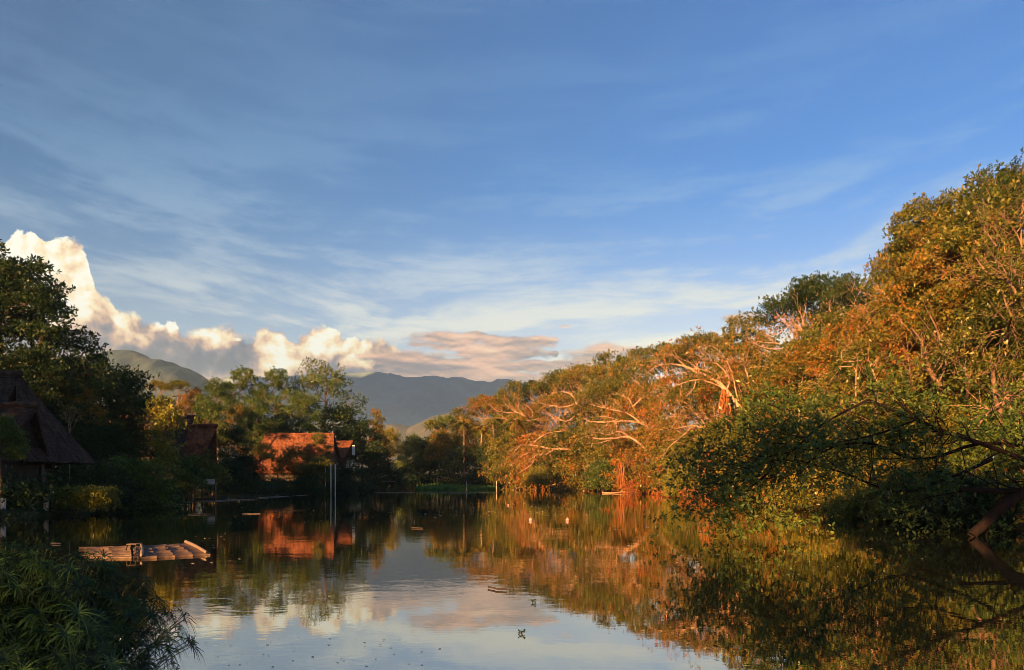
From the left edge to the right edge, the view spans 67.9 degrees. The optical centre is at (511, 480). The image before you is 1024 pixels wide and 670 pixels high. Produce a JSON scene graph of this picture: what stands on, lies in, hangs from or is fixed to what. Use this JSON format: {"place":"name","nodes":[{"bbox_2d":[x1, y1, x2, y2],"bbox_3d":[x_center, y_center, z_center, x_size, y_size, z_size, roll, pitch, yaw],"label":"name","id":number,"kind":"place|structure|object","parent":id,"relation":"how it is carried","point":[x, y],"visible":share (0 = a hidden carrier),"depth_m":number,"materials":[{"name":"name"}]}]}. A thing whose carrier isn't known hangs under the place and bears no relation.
{"place":"outdoors","nodes":[
{"label":"outdoors","id":0,"kind":"place"},
{"bbox_2d":[55,350,261,471],"bbox_3d":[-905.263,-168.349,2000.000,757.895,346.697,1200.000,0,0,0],"label":"hill","id":1,"kind":"structure","parent":0,"point":[171,371],"depth_m":1885.02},
{"bbox_2d":[346,412,558,473],"bbox_3d":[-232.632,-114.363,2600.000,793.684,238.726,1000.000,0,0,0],"label":"foothills","id":2,"kind":"structure","parent":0,"point":[418,428],"depth_m":2440.40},
{"bbox_2d":[215,371,701,468],"bbox_3d":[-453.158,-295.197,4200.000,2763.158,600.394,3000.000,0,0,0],"label":"mountains","id":3,"kind":"structure","parent":0,"point":[402,400],"depth_m":3617.45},
{"bbox_2d":[0,488,1023,669],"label":"water","id":4,"kind":"structure","parent":0,"point":[390,587],"depth_m":14.66,"materials":[{"name":"liquid"}]},
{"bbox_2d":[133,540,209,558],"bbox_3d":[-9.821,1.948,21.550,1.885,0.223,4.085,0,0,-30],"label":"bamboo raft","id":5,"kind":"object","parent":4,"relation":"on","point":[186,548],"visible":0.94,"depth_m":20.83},
{"bbox_2d":[0,468,1023,527],"bbox_3d":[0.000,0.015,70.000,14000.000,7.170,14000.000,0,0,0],"label":"ground","id":6,"kind":"structure","parent":0,"point":[29,514],"depth_m":46.52,"materials":[{"name":"soil"}]},
{"bbox_2d":[0,413,30,499],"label":"bush","id":7,"kind":"object","parent":6,"relation":"on","point":[15,450],"visible":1,"depth_m":41.06,"materials":[{"name":"green plant"}]},
{"bbox_2d":[0,401,54,497],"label":"thatched wing","id":8,"kind":"structure","parent":6,"relation":"on","point":[26,415],"depth_m":46.39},
{"bbox_2d":[2,476,59,514],"bbox_3d":[-28.454,1.866,43.904,4.503,4.328,5.204,0,0,-14],"label":"bush","id":9,"kind":"object","parent":6,"relation":"on","point":[12,502],"visible":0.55,"depth_m":43.49,"materials":[{"name":"green plant"}]},
{"bbox_2d":[0,370,96,481],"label":"thatched house","id":10,"kind":"structure","parent":6,"relation":"on","point":[64,447],"depth_m":50.02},
{"bbox_2d":[0,344,97,453],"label":"broadleaf tree","id":11,"kind":"object","parent":6,"relation":"on","point":[24,359],"visible":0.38,"depth_m":57.75,"materials":[{"name":"green plant"}]},
{"bbox_2d":[0,239,125,420],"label":"broadleaf tree","id":12,"kind":"object","parent":6,"relation":"on","point":[41,302],"visible":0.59,"depth_m":62.53,"materials":[{"name":"green plant"}]},
{"bbox_2d":[48,377,110,428],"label":"broadleaf tree","id":13,"kind":"object","parent":6,"relation":"on","point":[87,394],"visible":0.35,"depth_m":61.99,"materials":[{"name":"green plant"}]},
{"bbox_2d":[43,483,122,512],"bbox_3d":[-25.737,1.056,45.606,4.451,1.860,2.456,0,0,0],"label":"clipped hedge","id":14,"kind":"object","parent":6,"relation":"on","point":[88,496],"visible":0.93,"depth_m":45.12,"materials":[{"name":"green plant"}]},
{"bbox_2d":[38,353,149,454],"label":"broadleaf tree","id":15,"kind":"object","parent":6,"relation":"on","point":[119,391],"visible":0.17,"depth_m":72.49,"materials":[{"name":"green plant"}]},
{"bbox_2d":[48,459,142,509],"bbox_3d":[-28.193,1.637,51.752,5.766,6.292,4.989,0,0,13],"label":"bush","id":16,"kind":"object","parent":6,"relation":"on","point":[92,473],"visible":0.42,"depth_m":51.73,"materials":[{"name":"green plant"}]},
{"bbox_2d":[49,418,154,492],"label":"broadleaf tree","id":17,"kind":"object","parent":6,"relation":"on","point":[103,439],"visible":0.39,"depth_m":61.55,"materials":[{"name":"green plant"}]},
{"bbox_2d":[0,536,204,669],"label":"umbrella sedge","id":18,"kind":"object","parent":6,"relation":"on","point":[30,639],"visible":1,"depth_m":5.80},
{"bbox_2d":[86,363,161,456],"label":"broadleaf tree","id":19,"kind":"object","parent":6,"relation":"on","point":[136,378],"visible":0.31,"depth_m":77.09,"materials":[{"name":"green plant"}]},
{"bbox_2d":[95,453,190,509],"bbox_3d":[-27.849,2.408,56.045,8.077,9.011,7.668,0,0,-4],"label":"bush","id":20,"kind":"object","parent":6,"relation":"on","point":[149,498],"visible":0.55,"depth_m":55.46,"materials":[{"name":"green plant"}]},
{"bbox_2d":[134,394,195,477],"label":"slender tree","id":21,"kind":"object","parent":6,"relation":"on","point":[167,415],"visible":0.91,"depth_m":63.73,"materials":[{"name":"green plant"}]},
{"bbox_2d":[164,453,212,498],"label":"bush","id":22,"kind":"object","parent":6,"relation":"on","point":[187,464],"visible":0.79,"depth_m":75.15,"materials":[{"name":"green plant"}]},
{"bbox_2d":[180,424,217,499],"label":"thatched house","id":23,"kind":"structure","parent":6,"relation":"on","point":[200,439],"depth_m":81.44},
{"bbox_2d":[0,464,402,519],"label":"undergrowth","id":24,"kind":"object","parent":6,"relation":"on","point":[4,488],"visible":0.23,"depth_m":48.78,"materials":[{"name":"green plant"}]},
{"bbox_2d":[174,448,236,499],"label":"bush","id":25,"kind":"object","parent":6,"relation":"on","point":[207,463],"visible":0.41,"depth_m":79.52,"materials":[{"name":"green plant"}]},
{"bbox_2d":[189,397,231,444],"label":"broadleaf tree","id":26,"kind":"object","parent":6,"relation":"on","point":[210,413],"visible":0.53,"depth_m":97.69,"materials":[{"name":"green plant"}]},
{"bbox_2d":[193,376,239,462],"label":"broadleaf tree","id":27,"kind":"object","parent":6,"relation":"on","point":[213,389],"visible":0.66,"depth_m":113.62,"materials":[{"name":"green plant"}]},
{"bbox_2d":[199,457,263,493],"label":"bush","id":28,"kind":"object","parent":6,"relation":"on","point":[232,467],"visible":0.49,"depth_m":91.27,"materials":[{"name":"green plant"}]},
{"bbox_2d":[217,423,254,463],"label":"broadleaf tree","id":29,"kind":"object","parent":6,"relation":"on","point":[225,454],"visible":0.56,"depth_m":103.80,"materials":[{"name":"green plant"}]},
{"bbox_2d":[217,365,267,417],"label":"broadleaf tree","id":30,"kind":"object","parent":6,"relation":"on","point":[242,383],"visible":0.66,"depth_m":139.34,"materials":[{"name":"green plant"}]},
{"bbox_2d":[226,451,273,492],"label":"bush","id":31,"kind":"object","parent":6,"relation":"on","point":[250,462],"visible":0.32,"depth_m":98.98,"materials":[{"name":"green plant"}]},
{"bbox_2d":[220,396,283,449],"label":"broadleaf tree","id":32,"kind":"object","parent":6,"relation":"on","point":[251,424],"visible":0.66,"depth_m":126.79,"materials":[{"name":"green plant"}]},
{"bbox_2d":[250,366,300,417],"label":"broadleaf tree","id":33,"kind":"object","parent":6,"relation":"on","point":[278,384],"visible":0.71,"depth_m":141.44,"materials":[{"name":"green plant"}]},
{"bbox_2d":[267,443,318,477],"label":"bush","id":34,"kind":"object","parent":6,"relation":"on","point":[287,462],"visible":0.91,"depth_m":113.10,"materials":[{"name":"green plant"}]},
{"bbox_2d":[254,433,343,493],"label":"thatched house","id":35,"kind":"structure","parent":6,"relation":"on","point":[279,441],"depth_m":123.06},
{"bbox_2d":[279,392,323,432],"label":"broadleaf tree","id":36,"kind":"object","parent":6,"relation":"on","point":[301,403],"visible":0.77,"depth_m":136.96,"materials":[{"name":"green plant"}]},
{"bbox_2d":[299,454,341,482],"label":"bush","id":37,"kind":"object","parent":6,"relation":"on","point":[320,464],"visible":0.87,"depth_m":113.39,"materials":[{"name":"green plant"}]},
{"bbox_2d":[281,356,368,483],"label":"broadleaf tree","id":38,"kind":"object","parent":6,"relation":"on","point":[332,382],"visible":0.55,"depth_m":149.31,"materials":[{"name":"green plant"}]},
{"bbox_2d":[315,401,369,453],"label":"broadleaf tree","id":39,"kind":"object","parent":6,"relation":"on","point":[337,431],"visible":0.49,"depth_m":144.73,"materials":[{"name":"green plant"}]},
{"bbox_2d":[322,461,376,492],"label":"bush","id":40,"kind":"object","parent":6,"relation":"on","point":[349,472],"visible":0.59,"depth_m":123.20,"materials":[{"name":"green plant"}]},
{"bbox_2d":[340,417,392,482],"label":"broadleaf tree","id":41,"kind":"object","parent":6,"relation":"on","point":[362,425],"visible":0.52,"depth_m":144.81,"materials":[{"name":"green plant"}]},
{"bbox_2d":[355,440,395,490],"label":"broadleaf tree","id":42,"kind":"object","parent":6,"relation":"on","point":[375,453],"visible":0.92,"depth_m":137.15,"materials":[{"name":"green plant"}]},
{"bbox_2d":[391,433,429,471],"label":"broadleaf tree","id":43,"kind":"object","parent":6,"relation":"on","point":[411,441],"visible":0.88,"depth_m":194.02,"materials":[{"name":"green plant"}]},
{"bbox_2d":[420,427,454,479],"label":"broadleaf tree","id":44,"kind":"object","parent":6,"relation":"on","point":[435,440],"visible":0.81,"depth_m":194.12,"materials":[{"name":"green plant"}]},
{"bbox_2d":[432,444,483,484],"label":"waterside tree","id":45,"kind":"object","parent":6,"relation":"on","point":[452,471],"visible":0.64,"depth_m":187.58,"materials":[{"name":"green plant"}]},
{"bbox_2d":[465,442,507,488],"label":"waterside tree","id":46,"kind":"object","parent":6,"relation":"on","point":[480,455],"visible":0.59,"depth_m":184.01,"materials":[{"name":"green plant"}]},
{"bbox_2d":[477,427,541,485],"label":"waterside tree","id":47,"kind":"object","parent":6,"relation":"on","point":[498,451],"visible":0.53,"depth_m":170.37,"materials":[{"name":"green plant"}]},
{"bbox_2d":[494,430,569,489],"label":"waterside tree","id":48,"kind":"object","parent":6,"relation":"on","point":[520,484],"visible":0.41,"depth_m":164.72,"materials":[{"name":"green plant"}]},
{"bbox_2d":[502,412,576,473],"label":"leaning tree","id":49,"kind":"object","parent":6,"relation":"on","point":[549,435],"visible":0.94,"depth_m":149.95,"materials":[{"name":"orange plant"}]},
{"bbox_2d":[520,378,588,438],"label":"leaning tree","id":50,"kind":"object","parent":6,"relation":"on","point":[576,405],"visible":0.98,"depth_m":159.25,"materials":[{"name":"orange plant"}]},
{"bbox_2d":[528,425,582,488],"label":"waterside tree","id":51,"kind":"object","parent":6,"relation":"on","point":[553,457],"visible":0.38,"depth_m":157.88,"materials":[{"name":"green plant"}]},
{"bbox_2d":[528,367,586,439],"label":"broadleaf tree","id":52,"kind":"object","parent":6,"relation":"on","point":[550,380],"visible":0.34,"depth_m":192.87,"materials":[{"name":"green plant"}]},
{"bbox_2d":[546,432,605,490],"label":"waterside tree","id":53,"kind":"object","parent":6,"relation":"on","point":[575,464],"visible":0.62,"depth_m":150.51,"materials":[{"name":"green plant"}]},
{"bbox_2d":[556,391,617,466],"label":"broadleaf tree","id":54,"kind":"object","parent":6,"relation":"on","point":[587,406],"visible":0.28,"depth_m":163.25,"materials":[{"name":"orange plant"}]},
{"bbox_2d":[581,457,615,491],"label":"bush","id":55,"kind":"object","parent":6,"relation":"on","point":[598,478],"visible":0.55,"depth_m":138.70,"materials":[{"name":"green plant"}]},
{"bbox_2d":[572,376,638,440],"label":"broadleaf tree","id":56,"kind":"object","parent":6,"relation":"on","point":[608,386],"visible":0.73,"depth_m":149.47,"materials":[{"name":"green plant"}]},
{"bbox_2d":[577,426,639,490],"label":"waterside tree","id":57,"kind":"object","parent":6,"relation":"on","point":[604,448],"visible":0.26,"depth_m":142.38,"materials":[{"name":"green plant"}]},
{"bbox_2d":[579,348,641,430],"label":"broadleaf tree","id":58,"kind":"object","parent":6,"relation":"on","point":[600,374],"visible":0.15,"depth_m":170.71,"materials":[{"name":"green plant"}]},
{"bbox_2d":[574,417,651,459],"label":"leaning tree","id":59,"kind":"object","parent":6,"relation":"on","point":[590,437],"visible":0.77,"depth_m":124.98,"materials":[{"name":"orange plant"}]},
{"bbox_2d":[576,383,671,441],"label":"leaning tree","id":60,"kind":"object","parent":6,"relation":"on","point":[635,421],"visible":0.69,"depth_m":128.21,"materials":[{"name":"orange plant"}]},
{"bbox_2d":[599,430,665,489],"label":"waterside tree","id":61,"kind":"object","parent":6,"relation":"on","point":[623,448],"visible":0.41,"depth_m":130.51,"materials":[{"name":"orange plant"}]},
{"bbox_2d":[604,346,662,424],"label":"broadleaf tree","id":62,"kind":"object","parent":6,"relation":"on","point":[622,370],"visible":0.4,"depth_m":158.57,"materials":[{"name":"green plant"}]},
{"bbox_2d":[600,380,670,463],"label":"broadleaf tree","id":63,"kind":"object","parent":6,"relation":"on","point":[633,399],"visible":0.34,"depth_m":138.52,"materials":[{"name":"orange plant"}]},
{"bbox_2d":[622,425,691,491],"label":"waterside tree","id":64,"kind":"object","parent":6,"relation":"on","point":[651,449],"visible":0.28,"depth_m":116.51,"materials":[{"name":"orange plant"}]},
{"bbox_2d":[627,341,713,459],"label":"broadleaf tree","id":65,"kind":"object","parent":6,"relation":"on","point":[649,351],"visible":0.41,"depth_m":138.38,"materials":[{"name":"green plant"}]},
{"bbox_2d":[631,371,717,460],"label":"broadleaf tree","id":66,"kind":"object","parent":6,"relation":"on","point":[642,412],"visible":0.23,"depth_m":124.06,"materials":[{"name":"orange plant"}]},
{"bbox_2d":[649,426,714,490],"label":"waterside tree","id":67,"kind":"object","parent":6,"relation":"on","point":[677,447],"visible":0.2,"depth_m":102.89,"materials":[{"name":"green plant"}]},
{"bbox_2d":[629,325,753,431],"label":"leaning tree","id":68,"kind":"object","parent":6,"relation":"on","point":[717,383],"visible":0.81,"depth_m":86.55,"materials":[{"name":"orange plant"}]},
{"bbox_2d":[643,395,745,464],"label":"leaning tree","id":69,"kind":"object","parent":6,"relation":"on","point":[670,429],"visible":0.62,"depth_m":97.59,"materials":[{"name":"orange plant"}]},
{"bbox_2d":[658,330,736,424],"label":"broadleaf tree","id":70,"kind":"object","parent":6,"relation":"on","point":[702,338],"visible":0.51,"depth_m":123.46,"materials":[{"name":"green plant"}]},
{"bbox_2d":[661,367,737,432],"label":"broadleaf tree","id":71,"kind":"object","parent":6,"relation":"on","point":[688,387],"visible":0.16,"depth_m":111.42,"materials":[{"name":"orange plant"}]},
{"bbox_2d":[689,355,764,446],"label":"broadleaf tree","id":72,"kind":"object","parent":6,"relation":"on","point":[705,395],"visible":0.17,"depth_m":99.12,"materials":[{"name":"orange plant"}]},
{"bbox_2d":[711,401,771,483],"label":"waterside tree","id":73,"kind":"object","parent":6,"relation":"on","point":[735,435],"visible":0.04,"depth_m":79.06,"materials":[{"name":"green plant"}]},
{"bbox_2d":[696,310,787,393],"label":"broadleaf tree","id":74,"kind":"object","parent":6,"relation":"on","point":[733,325],"visible":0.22,"depth_m":108.92,"materials":[{"name":"green plant"}]},
{"bbox_2d":[711,335,798,437],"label":"broadleaf tree","id":75,"kind":"object","parent":6,"relation":"on","point":[772,361],"visible":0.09,"depth_m":86.49,"materials":[{"name":"green plant"}]},
{"bbox_2d":[731,302,839,370],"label":"forked tree","id":76,"kind":"object","parent":6,"relation":"on","point":[795,334],"visible":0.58,"depth_m":84.01,"materials":[{"name":"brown plant"}]},
{"bbox_2d":[740,334,847,419],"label":"broadleaf tree","id":77,"kind":"object","parent":6,"relation":"on","point":[810,360],"visible":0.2,"depth_m":74.53,"materials":[{"name":"green plant"}]},
{"bbox_2d":[592,454,1023,528],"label":"undergrowth","id":78,"kind":"object","parent":6,"relation":"on","point":[997,498],"visible":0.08,"depth_m":48.88,"materials":[{"name":"green plant"}]},
{"bbox_2d":[743,270,874,341],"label":"broadleaf tree","id":79,"kind":"object","parent":6,"relation":"on","point":[801,294],"visible":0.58,"depth_m":90.55,"materials":[{"name":"green plant"}]},
{"bbox_2d":[765,462,857,511],"bbox_3d":[20.036,1.879,50.283,6.653,6.437,5.757,0,0,19],"label":"bush","id":80,"kind":"object","parent":6,"relation":"on","point":[794,499],"visible":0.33,"depth_m":49.38,"materials":[{"name":"green plant"}]},
{"bbox_2d":[772,305,855,397],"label":"broadleaf tree","id":81,"kind":"object","parent":6,"relation":"on","point":[830,318],"visible":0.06,"depth_m":79.54,"materials":[{"name":"green plant"}]},
{"bbox_2d":[772,383,892,491],"bbox_3d":[25.863,1.199,60.239,11.737,17.692,12.362,0,0,5],"label":"grove tree","id":82,"kind":"object","parent":6,"relation":"on","point":[827,409],"visible":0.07,"depth_m":58.46,"materials":[{"name":"green plant"}]},
{"bbox_2d":[643,350,1023,541],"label":"overhanging tree","id":83,"kind":"object","parent":6,"relation":"on","point":[768,454],"visible":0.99,"depth_m":27.66,"materials":[{"name":"green plant"}]},
{"bbox_2d":[781,322,898,434],"bbox_3d":[23.451,-7.014,51.142,11.692,8.142,7.772,0,0,-18],"label":"leaning tree","id":84,"kind":"object","parent":6,"relation":"on","point":[851,347],"visible":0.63,"depth_m":50.33,"materials":[{"name":"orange plant"}]},
{"bbox_2d":[805,271,884,337],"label":"broadleaf tree","id":85,"kind":"object","parent":6,"relation":"on","point":[823,298],"visible":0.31,"depth_m":83.63,"materials":[{"name":"green plant"}]},
{"bbox_2d":[790,342,908,459],"bbox_3d":[30.098,1.135,63.876,13.524,24.904,17.062,0,0,22],"label":"grove tree","id":86,"kind":"object","parent":6,"relation":"on","point":[844,371],"visible":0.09,"depth_m":61.47,"materials":[{"name":"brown plant"}]},
{"bbox_2d":[809,474,890,517],"bbox_3d":[19.027,2.169,42.245,4.446,5.244,4.481,0,0,1],"label":"bush","id":87,"kind":"object","parent":6,"relation":"on","point":[839,504],"visible":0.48,"depth_m":41.68,"materials":[{"name":"green plant"}]},
{"bbox_2d":[798,300,910,419],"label":"grove tree","id":88,"kind":"object","parent":6,"relation":"on","point":[853,325],"visible":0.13,"depth_m":65.93,"materials":[{"name":"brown plant"}]},
{"bbox_2d":[784,309,988,445],"bbox_3d":[27.438,1.339,54.318,15.789,26.546,12.516,0,0,10],"label":"grove tree","id":89,"kind":"object","parent":6,"relation":"on","point":[886,360],"visible":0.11,"depth_m":52.89,"materials":[{"name":"green plant"}]},
{"bbox_2d":[822,390,953,485],"bbox_3d":[26.822,1.125,51.770,11.190,15.520,11.785,0,0,13],"label":"grove tree","id":90,"kind":"object","parent":6,"relation":"on","point":[876,428],"visible":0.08,"depth_m":51.51,"materials":[{"name":"green plant"}]},
{"bbox_2d":[847,459,966,522],"bbox_3d":[20.105,2.283,38.107,6.320,7.026,7.303,0,0,32],"label":"bush","id":91,"kind":"object","parent":6,"relation":"on","point":[871,510],"visible":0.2,"depth_m":37.91,"materials":[{"name":"green plant"}]},
{"bbox_2d":[861,187,982,351],"bbox_3d":[35.074,-6.466,61.120,15.479,32.847,12.270,0,0,-37],"label":"grove tree","id":92,"kind":"object","parent":6,"relation":"on","point":[903,233],"visible":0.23,"depth_m":59.00,"materials":[{"name":"green plant"}]},
{"bbox_2d":[890,299,992,409],"bbox_3d":[25.736,-7.006,45.422,5.254,6.883,11.052,0,0,32],"label":"red trunk tree","id":93,"kind":"object","parent":6,"relation":"on","point":[928,370],"visible":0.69,"depth_m":43.05,"materials":[{"name":"brown plant"}]},
{"bbox_2d":[864,214,1023,459],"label":"grove tree","id":94,"kind":"object","parent":6,"relation":"on","point":[926,307],"visible":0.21,"depth_m":51.12,"materials":[{"name":"green plant"}]},
{"bbox_2d":[880,446,1023,536],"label":"tree branch","id":95,"kind":"object","parent":6,"relation":"on","point":[1003,506],"visible":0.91,"depth_m":26.91,"materials":[{"name":"brown plant"}]},
{"bbox_2d":[881,392,1022,502],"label":"grove tree","id":96,"kind":"object","parent":6,"relation":"on","point":[948,414],"visible":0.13,"depth_m":43.23,"materials":[{"name":"green plant"}]},
{"bbox_2d":[884,329,1023,461],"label":"grove tree","id":97,"kind":"object","parent":6,"relation":"on","point":[952,367],"visible":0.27,"depth_m":45.46,"materials":[{"name":"green plant"}]},
{"bbox_2d":[891,461,1023,528],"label":"bush","id":98,"kind":"object","parent":6,"relation":"on","point":[970,511],"visible":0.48,"depth_m":33.20,"materials":[{"name":"green plant"}]},
{"bbox_2d":[902,162,1023,331],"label":"grove tree","id":99,"kind":"object","parent":6,"relation":"on","point":[949,240],"visible":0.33,"depth_m":48.52,"materials":[{"name":"green plant"}]},
{"bbox_2d":[928,240,1023,402],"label":"grove tree","id":100,"kind":"object","parent":6,"relation":"on","point":[978,320],"visible":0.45,"depth_m":42.88,"materials":[{"name":"green plant"}]},
{"bbox_2d":[929,328,1023,450],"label":"red trunk tree","id":101,"kind":"object","parent":6,"relation":"on","point":[993,381],"visible":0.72,"depth_m":36.35,"materials":[{"name":"brown plant"}]},
{"bbox_2d":[940,372,1023,509],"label":"grove tree","id":102,"kind":"object","parent":6,"relation":"on","point":[976,453],"visible":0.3,"depth_m":37.73,"materials":[{"name":"green plant"}]},
{"bbox_2d":[960,159,1011,369],"bbox_3d":[29.317,-13.148,46.969,2.860,13.186,2.918,0,0,29],"label":"grove tree","id":103,"kind":"object","parent":6,"relation":"on","point":[991,195],"visible":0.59,"depth_m":46.84,"materials":[{"name":"green plant"}]},
{"bbox_2d":[953,231,1023,370],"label":"red trunk tree","id":104,"kind":"object","parent":6,"relation":"on","point":[1009,318],"visible":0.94,"depth_m":37.65,"materials":[{"name":"brown plant"}]},
{"bbox_2d":[995,147,1023,372],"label":"grove tree","id":105,"kind":"object","parent":6,"relation":"on","point":[1011,190],"visible":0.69,"depth_m":43.93,"materials":[{"name":"green plant"}]},
{"bbox_2d":[0,0,1023,457],"label":"sky","id":106,"kind":"structure","parent":0,"point":[476,190],"materials":[{"name":"blue"}]},
{"bbox_2d":[909,167,1023,327],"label":"red trunk tree","id":107,"kind":"object","parent":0,"point":[1019,301],"visible":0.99,"depth_m":36.39,"materials":[{"name":"brown plant"}]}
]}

